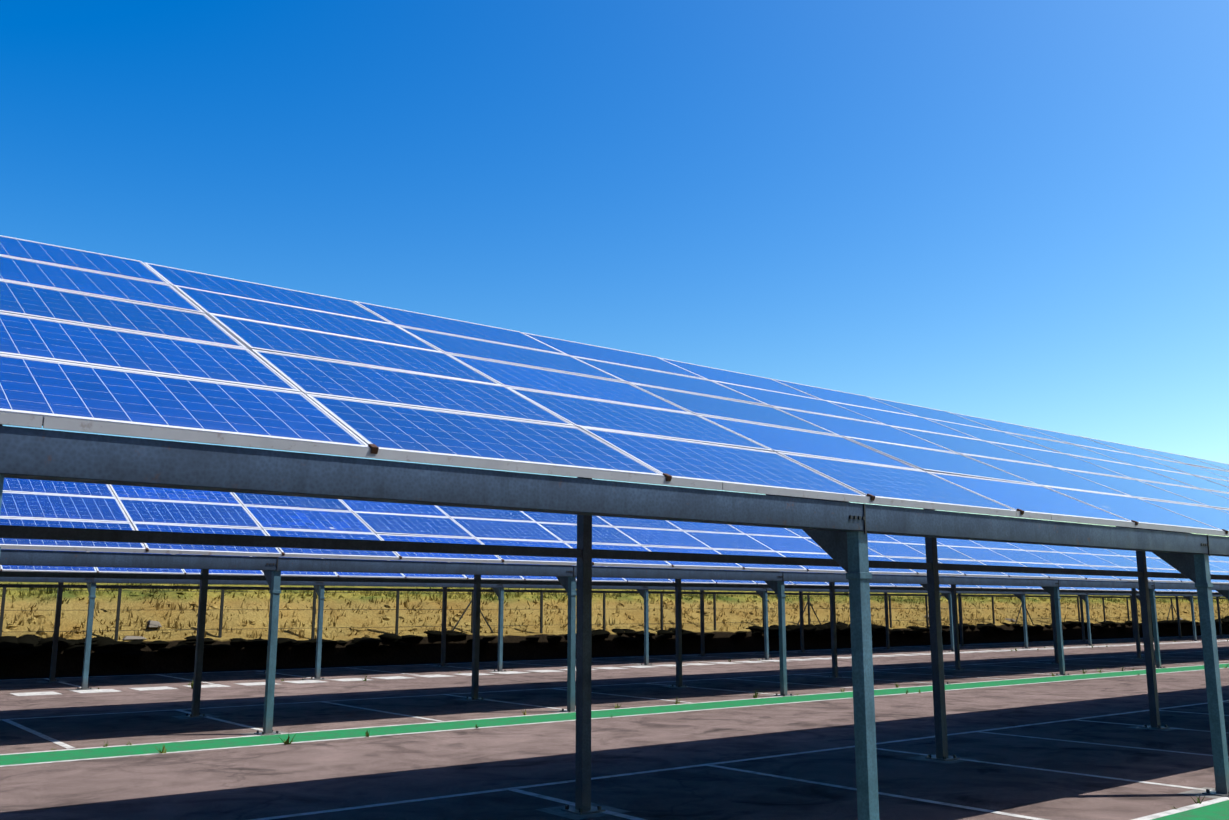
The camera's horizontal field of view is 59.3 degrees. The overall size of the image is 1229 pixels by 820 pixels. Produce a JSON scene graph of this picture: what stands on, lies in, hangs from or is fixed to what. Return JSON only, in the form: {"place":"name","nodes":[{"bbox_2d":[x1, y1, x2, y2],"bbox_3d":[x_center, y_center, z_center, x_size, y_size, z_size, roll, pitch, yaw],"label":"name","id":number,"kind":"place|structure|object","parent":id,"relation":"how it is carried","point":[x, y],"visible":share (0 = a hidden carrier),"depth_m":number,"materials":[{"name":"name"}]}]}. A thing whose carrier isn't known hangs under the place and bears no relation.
{"place":"outdoors","nodes":[
{"label":"outdoors","id":0,"kind":"place"},
{"bbox_2d":[0,569,1189,591],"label":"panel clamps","id":1,"kind":"object","parent":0,"point":[524,579],"visible":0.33,"depth_m":29.04,"materials":[{"name":"silver metal"}]},
{"bbox_2d":[2,570,1218,592],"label":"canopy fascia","id":2,"kind":"structure","parent":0,"point":[497,579],"depth_m":28.58,"materials":[{"name":"grey metal"}]},
{"bbox_2d":[0,635,1228,819],"bbox_3d":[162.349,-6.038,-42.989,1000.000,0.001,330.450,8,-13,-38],"label":"asphalt lot","id":3,"kind":"structure","parent":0,"point":[249,783],"depth_m":13.97,"materials":[{"name":"grey asphalt"}]},
{"bbox_2d":[0,582,1226,681],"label":"support frame","id":4,"kind":"object","parent":3,"relation":"on","point":[60,586],"visible":0.23,"depth_m":33.76,"materials":[{"name":"grey metal"}]},
{"bbox_2d":[0,577,1223,596],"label":"canopy beam","id":5,"kind":"structure","parent":4,"relation":"attached to","point":[143,581],"depth_m":28.51,"materials":[{"name":"grey metal"}]},
{"bbox_2d":[46,578,1198,689],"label":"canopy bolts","id":6,"kind":"object","parent":4,"relation":"attached to","point":[505,670],"visible":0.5,"depth_m":29.71,"materials":[{"name":"grey metal"}]},
{"bbox_2d":[76,583,1196,689],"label":"canopy posts","id":7,"kind":"object","parent":4,"relation":"attached to","point":[89,626],"visible":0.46,"depth_m":29.62,"materials":[{"name":"grey metal"}]},
{"bbox_2d":[0,556,1227,717],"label":"support frame","id":8,"kind":"object","parent":3,"relation":"on","point":[204,577],"visible":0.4,"depth_m":20.92,"materials":[{"name":"grey metal"}]},
{"bbox_2d":[1,549,1216,591],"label":"support beam","id":9,"kind":"structure","parent":8,"relation":"on","point":[63,568],"depth_m":28.55,"materials":[{"name":"grey metal"}]},
{"bbox_2d":[0,556,1196,591],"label":"panel frames","id":10,"kind":"structure","parent":9,"relation":"attached to","point":[523,578],"depth_m":29.18,"materials":[{"name":"silver metal"}]},
{"bbox_2d":[186,557,1164,733],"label":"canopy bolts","id":11,"kind":"object","parent":8,"relation":"attached to","point":[672,685],"visible":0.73,"depth_m":20.55,"materials":[{"name":"grey metal"}]},
{"bbox_2d":[254,570,1228,735],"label":"canopy posts","id":12,"kind":"object","parent":8,"relation":"attached to","point":[275,591],"visible":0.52,"depth_m":18.37,"materials":[{"name":"grey metal"}]},
{"bbox_2d":[0,424,1228,814],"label":"support frame","id":13,"kind":"object","parent":3,"relation":"on","point":[832,546],"visible":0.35,"depth_m":9.64,"materials":[{"name":"grey metal"}]},
{"bbox_2d":[0,236,1228,530],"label":"glass panel","id":14,"kind":"object","parent":13,"relation":"on","point":[74,390],"visible":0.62,"depth_m":7.69,"materials":[{"name":"blue glass"}]},
{"bbox_2d":[0,235,1228,530],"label":"panel frames","id":15,"kind":"structure","parent":14,"relation":"attached to","point":[292,383],"depth_m":7.83,"materials":[{"name":"silver metal"}]},
{"bbox_2d":[0,426,1228,556],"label":"canopy beam","id":16,"kind":"structure","parent":13,"relation":"attached to","point":[39,454],"depth_m":5.47,"materials":[{"name":"grey metal"}]},
{"bbox_2d":[0,412,1228,535],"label":"frame","id":17,"kind":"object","parent":13,"relation":"attached to","point":[15,419],"depth_m":5.48,"materials":[{"name":"silver metal"}]},
{"bbox_2d":[368,444,1228,533],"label":"panel clamps","id":18,"kind":"object","parent":17,"relation":"attached to","point":[374,448],"visible":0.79,"depth_m":6.24,"materials":[{"name":"metal"}]},
{"bbox_2d":[0,475,1228,819],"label":"canopy posts","id":19,"kind":"object","parent":13,"relation":"attached to","point":[858,573],"visible":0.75,"depth_m":7.27,"materials":[{"name":"grey metal"}]},
{"bbox_2d":[565,504,1228,812],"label":"canopy bolts","id":20,"kind":"object","parent":13,"relation":"attached to","point":[929,755],"visible":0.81,"depth_m":9.35,"materials":[{"name":"silver metal"}]},
{"bbox_2d":[0,636,1228,819],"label":"white markings","id":21,"kind":"object","parent":3,"relation":"on","point":[1148,817],"visible":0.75,"depth_m":15.91,"materials":[{"name":"paint"}]},
{"bbox_2d":[0,664,1228,819],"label":"green ground stripe","id":22,"kind":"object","parent":3,"relation":"on","point":[1218,811],"depth_m":15.65,"materials":[{"name":"paint"}]},
{"bbox_2d":[37,636,1224,690],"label":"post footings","id":23,"kind":"object","parent":3,"relation":"on","point":[454,666],"visible":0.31,"depth_m":29.36,"materials":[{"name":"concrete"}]},
{"bbox_2d":[51,639,1228,808],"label":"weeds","id":24,"kind":"object","parent":3,"relation":"on","point":[524,713],"visible":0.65,"depth_m":19.54,"materials":[{"name":"green plant"}]},
{"bbox_2d":[171,654,1219,735],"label":"post footings","id":25,"kind":"object","parent":3,"relation":"on","point":[252,734],"visible":0.35,"depth_m":18.19,"materials":[{"name":"concrete"}]},
{"bbox_2d":[536,725,1220,819],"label":"post footings","id":26,"kind":"object","parent":3,"relation":"on","point":[557,810],"visible":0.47,"depth_m":9.66,"materials":[{"name":"concrete"}]},
{"bbox_2d":[0,582,1228,677],"bbox_3d":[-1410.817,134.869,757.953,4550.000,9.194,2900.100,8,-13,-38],"label":"grass field","id":27,"kind":"structure","parent":0,"point":[425,649],"depth_m":36.16,"materials":[{"name":"yellow plant"}]},
{"bbox_2d":[0,587,1186,640],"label":"fence","id":28,"kind":"object","parent":27,"relation":"on","point":[397,609],"visible":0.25,"depth_m":36.36,"materials":[{"name":"grey metal"}]},
{"bbox_2d":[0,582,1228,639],"bbox_3d":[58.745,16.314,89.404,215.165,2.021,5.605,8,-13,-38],"label":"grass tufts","id":29,"kind":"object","parent":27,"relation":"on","point":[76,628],"visible":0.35,"depth_m":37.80,"materials":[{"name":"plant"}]},
{"bbox_2d":[0,616,1228,657],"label":"bank scrub","id":30,"kind":"object","parent":27,"relation":"on","point":[29,644],"visible":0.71,"depth_m":33.66,"materials":[{"name":"black"}]},
{"bbox_2d":[123,615,1182,639],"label":"debris","id":31,"kind":"object","parent":27,"relation":"on","point":[154,624],"visible":0.65,"depth_m":30.33,"materials":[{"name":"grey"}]},
{"bbox_2d":[0,478,1228,581],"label":"glass panel","id":32,"kind":"object","parent":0,"point":[48,506],"visible":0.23,"depth_m":18.49,"materials":[{"name":"blue glass"}]},
{"bbox_2d":[0,484,1228,582],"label":"panel frames","id":33,"kind":"structure","parent":32,"relation":"attached to","point":[377,534],"depth_m":18.43,"materials":[{"name":"silver metal"}]},
{"bbox_2d":[0,549,1228,589],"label":"canopy beam","id":34,"kind":"structure","parent":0,"point":[76,559],"depth_m":17.12,"materials":[{"name":"grey metal"}]},
{"bbox_2d":[0,545,1228,583],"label":"frame","id":35,"kind":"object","parent":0,"point":[309,556],"depth_m":17.09,"materials":[{"name":"silver metal"}]},
{"bbox_2d":[145,548,1181,581],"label":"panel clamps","id":36,"kind":"object","parent":35,"relation":"attached to","point":[282,553],"visible":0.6,"depth_m":17.66,"materials":[{"name":"metal"}]},
{"bbox_2d":[0,634,1228,679],"bbox_3d":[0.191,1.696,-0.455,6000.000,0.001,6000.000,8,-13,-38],"label":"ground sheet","id":37,"kind":"object","parent":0,"point":[496,661],"depth_m":33.59,"materials":[{"name":"brown"}]},
{"bbox_2d":[0,0,1228,536],"label":"sky","id":38,"kind":"structure","parent":0,"point":[1008,211],"materials":[{"name":"blue"}]}
]}

